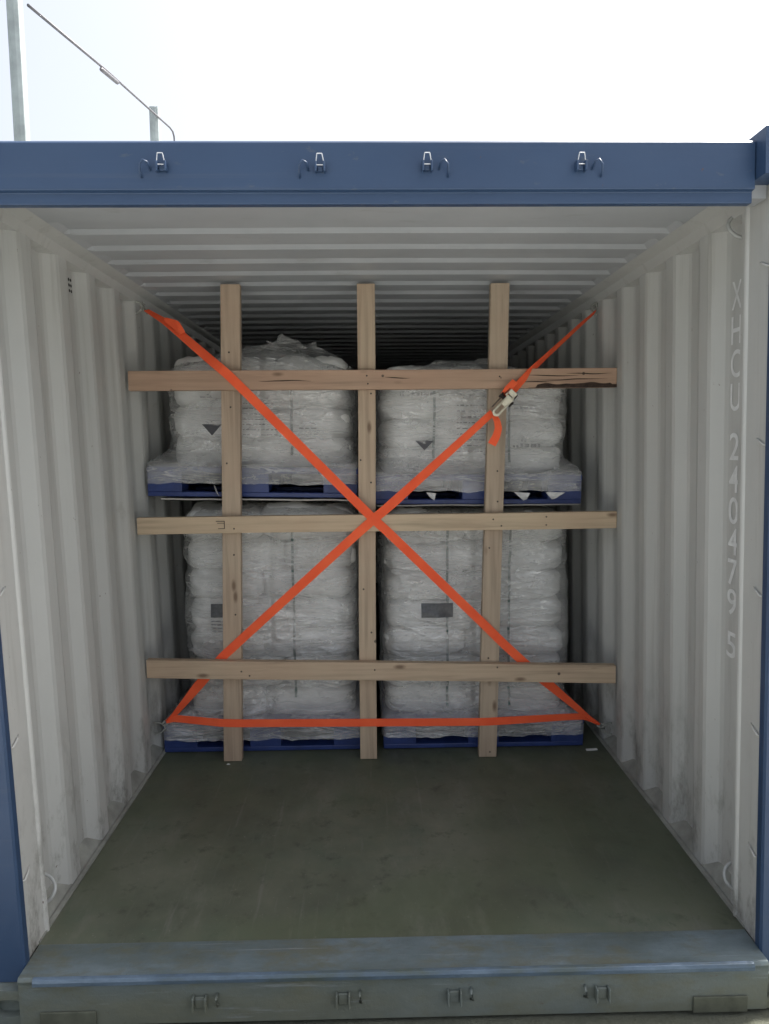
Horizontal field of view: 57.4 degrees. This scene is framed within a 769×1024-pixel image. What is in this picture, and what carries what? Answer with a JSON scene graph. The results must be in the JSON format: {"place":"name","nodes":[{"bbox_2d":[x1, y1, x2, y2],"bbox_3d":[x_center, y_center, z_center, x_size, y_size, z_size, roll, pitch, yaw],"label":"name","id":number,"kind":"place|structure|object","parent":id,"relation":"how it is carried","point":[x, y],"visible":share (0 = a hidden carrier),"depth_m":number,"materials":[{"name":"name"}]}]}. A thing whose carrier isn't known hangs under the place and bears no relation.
{"place":"outdoors","nodes":[
{"label":"outdoors","id":0,"kind":"place"},
{"bbox_2d":[0,0,768,140],"label":"sky","id":1,"kind":"structure","parent":0,"point":[213,70],"materials":[{"name":"white"}]},
{"bbox_2d":[159,1008,768,1023],"bbox_3d":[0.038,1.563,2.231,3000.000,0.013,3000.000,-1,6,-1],"label":"ground","id":2,"kind":"structure","parent":0,"point":[754,1016],"depth_m":2.17,"materials":[{"name":"grey concrete"}]},
{"bbox_2d":[6,0,29,140],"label":"steel pole","id":3,"kind":"object","parent":2,"relation":"on","point":[17,62],"depth_m":2.88,"materials":[{"name":"grey metal"}]},
{"bbox_2d":[27,4,174,140],"bbox_3d":[-1.493,-0.647,4.199,0.022,4.031,2.253,-1,6,-1],"label":"bent steel rod","id":4,"kind":"object","parent":2,"relation":"on","point":[108,74],"visible":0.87,"depth_m":3.72,"materials":[{"name":"grey metal"}]},
{"bbox_2d":[149,106,160,140],"bbox_3d":[-1.538,-0.723,4.939,0.120,4.041,0.120,-1,6,-1],"label":"steel pole","id":5,"kind":"object","parent":2,"relation":"on","point":[155,130],"visible":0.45,"depth_m":4.73,"materials":[{"name":"grey metal"}]},
{"bbox_2d":[0,126,768,1023],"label":"shipping container","id":6,"kind":"object","parent":2,"relation":"on","point":[148,878],"visible":0.64,"depth_m":2.58,"materials":[{"name":"white metal"}]},
{"bbox_2d":[220,284,242,760],"bbox_3d":[-0.751,0.090,3.463,0.148,2.356,0.048,-1,6,-1],"label":"timber post","id":7,"kind":"object","parent":6,"relation":"on","point":[231,359],"visible":0.92,"depth_m":3.43,"materials":[{"name":"brown wood"}]},
{"bbox_2d":[163,680,359,751],"bbox_3d":[-0.632,1.123,4.199,1.060,0.150,1.080,-1,6,-1],"label":"plastic pallet","id":8,"kind":"object","parent":6,"relation":"on","point":[260,739],"visible":0.43,"depth_m":3.67,"materials":[{"name":"blue plastic"}]},
{"bbox_2d":[170,500,358,739],"bbox_3d":[-0.638,0.503,4.143,1.074,1.280,1.118,-1,6,-1],"label":"wrapped bag stack","id":9,"kind":"object","parent":8,"relation":"on","point":[315,618],"visible":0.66,"depth_m":3.69,"materials":[{"name":"white plastic"}]},
{"bbox_2d":[161,496,357,500],"bbox_3d":[-0.642,-0.113,4.073,0.995,0.012,1.040,0,6,-1],"label":"separator board","id":10,"kind":"object","parent":9,"relation":"on","point":[246,498],"visible":0.32,"depth_m":3.56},
{"bbox_2d":[147,462,357,497],"bbox_3d":[-0.674,-0.203,4.068,1.060,0.150,1.080,0,6,-1],"label":"plastic pallet","id":11,"kind":"object","parent":10,"relation":"on","point":[258,481],"visible":0.73,"depth_m":3.54,"materials":[{"name":"plastic"}]},
{"bbox_2d":[147,337,357,493],"bbox_3d":[-0.674,-0.553,4.035,1.074,0.850,1.126,0,6,-1],"label":"wrapped bag stack","id":12,"kind":"object","parent":11,"relation":"on","point":[318,424],"visible":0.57,"depth_m":3.60,"materials":[{"name":"white plastic"}]},
{"bbox_2d":[357,284,376,758],"bbox_3d":[-0.085,0.083,3.476,0.097,2.356,0.048,-1,6,-1],"label":"timber post","id":13,"kind":"object","parent":6,"relation":"on","point":[366,469],"visible":0.76,"depth_m":3.44,"materials":[{"name":"brown wood"}]},
{"bbox_2d":[128,368,616,390],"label":"timber beam","id":14,"kind":"structure","parent":6,"relation":"attached to","point":[441,379],"depth_m":3.34,"materials":[{"name":"brown wood"}]},
{"bbox_2d":[142,302,604,728],"bbox_3d":[-0.023,0.054,3.523,2.348,2.218,0.380,-1,6,-1],"label":"lashing strap","id":15,"kind":"object","parent":6,"relation":"attached to","point":[511,388],"visible":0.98,"depth_m":3.45,"materials":[{"name":"fabric"}]},
{"bbox_2d":[137,511,616,534],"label":"timber beam","id":16,"kind":"structure","parent":6,"relation":"attached to","point":[393,522],"depth_m":3.41,"materials":[{"name":"brown wood"}]},
{"bbox_2d":[146,658,615,682],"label":"timber beam","id":17,"kind":"structure","parent":6,"relation":"attached to","point":[245,669],"depth_m":3.49,"materials":[{"name":"brown wood"}]},
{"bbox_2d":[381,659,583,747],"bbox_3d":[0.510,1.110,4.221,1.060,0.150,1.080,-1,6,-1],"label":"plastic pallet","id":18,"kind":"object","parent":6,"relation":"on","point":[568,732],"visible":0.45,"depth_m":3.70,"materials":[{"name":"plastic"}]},
{"bbox_2d":[376,505,582,737],"bbox_3d":[0.497,0.510,4.167,1.090,1.241,1.118,-1,6,-1],"label":"wrapped bag stack","id":19,"kind":"object","parent":18,"relation":"on","point":[426,618],"visible":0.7,"depth_m":3.71,"materials":[{"name":"white plastic"}]},
{"bbox_2d":[377,497,578,505],"bbox_3d":[0.468,-0.086,4.098,1.035,0.013,1.040,0,6,-1],"label":"separator board","id":20,"kind":"object","parent":19,"relation":"on","point":[465,504],"visible":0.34,"depth_m":3.58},
{"bbox_2d":[376,467,581,503],"bbox_3d":[0.465,-0.168,4.094,1.060,0.150,1.080,0,6,-1],"label":"plastic pallet","id":21,"kind":"object","parent":20,"relation":"on","point":[464,488],"visible":0.56,"depth_m":3.57,"materials":[{"name":"blue plastic"}]},
{"bbox_2d":[376,361,581,500],"bbox_3d":[0.463,-0.492,4.062,1.074,0.764,1.128,0,6,-1],"label":"wrapped bag stack","id":22,"kind":"object","parent":21,"relation":"on","point":[419,431],"visible":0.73,"depth_m":3.61,"materials":[{"name":"white plastic"}]},
{"bbox_2d":[478,283,509,756],"bbox_3d":[0.540,0.076,3.488,0.136,2.356,0.048,-1,6,-1],"label":"timber post","id":23,"kind":"object","parent":6,"relation":"on","point":[494,472],"visible":0.88,"depth_m":3.46,"materials":[{"name":"brown wood"}]}
]}

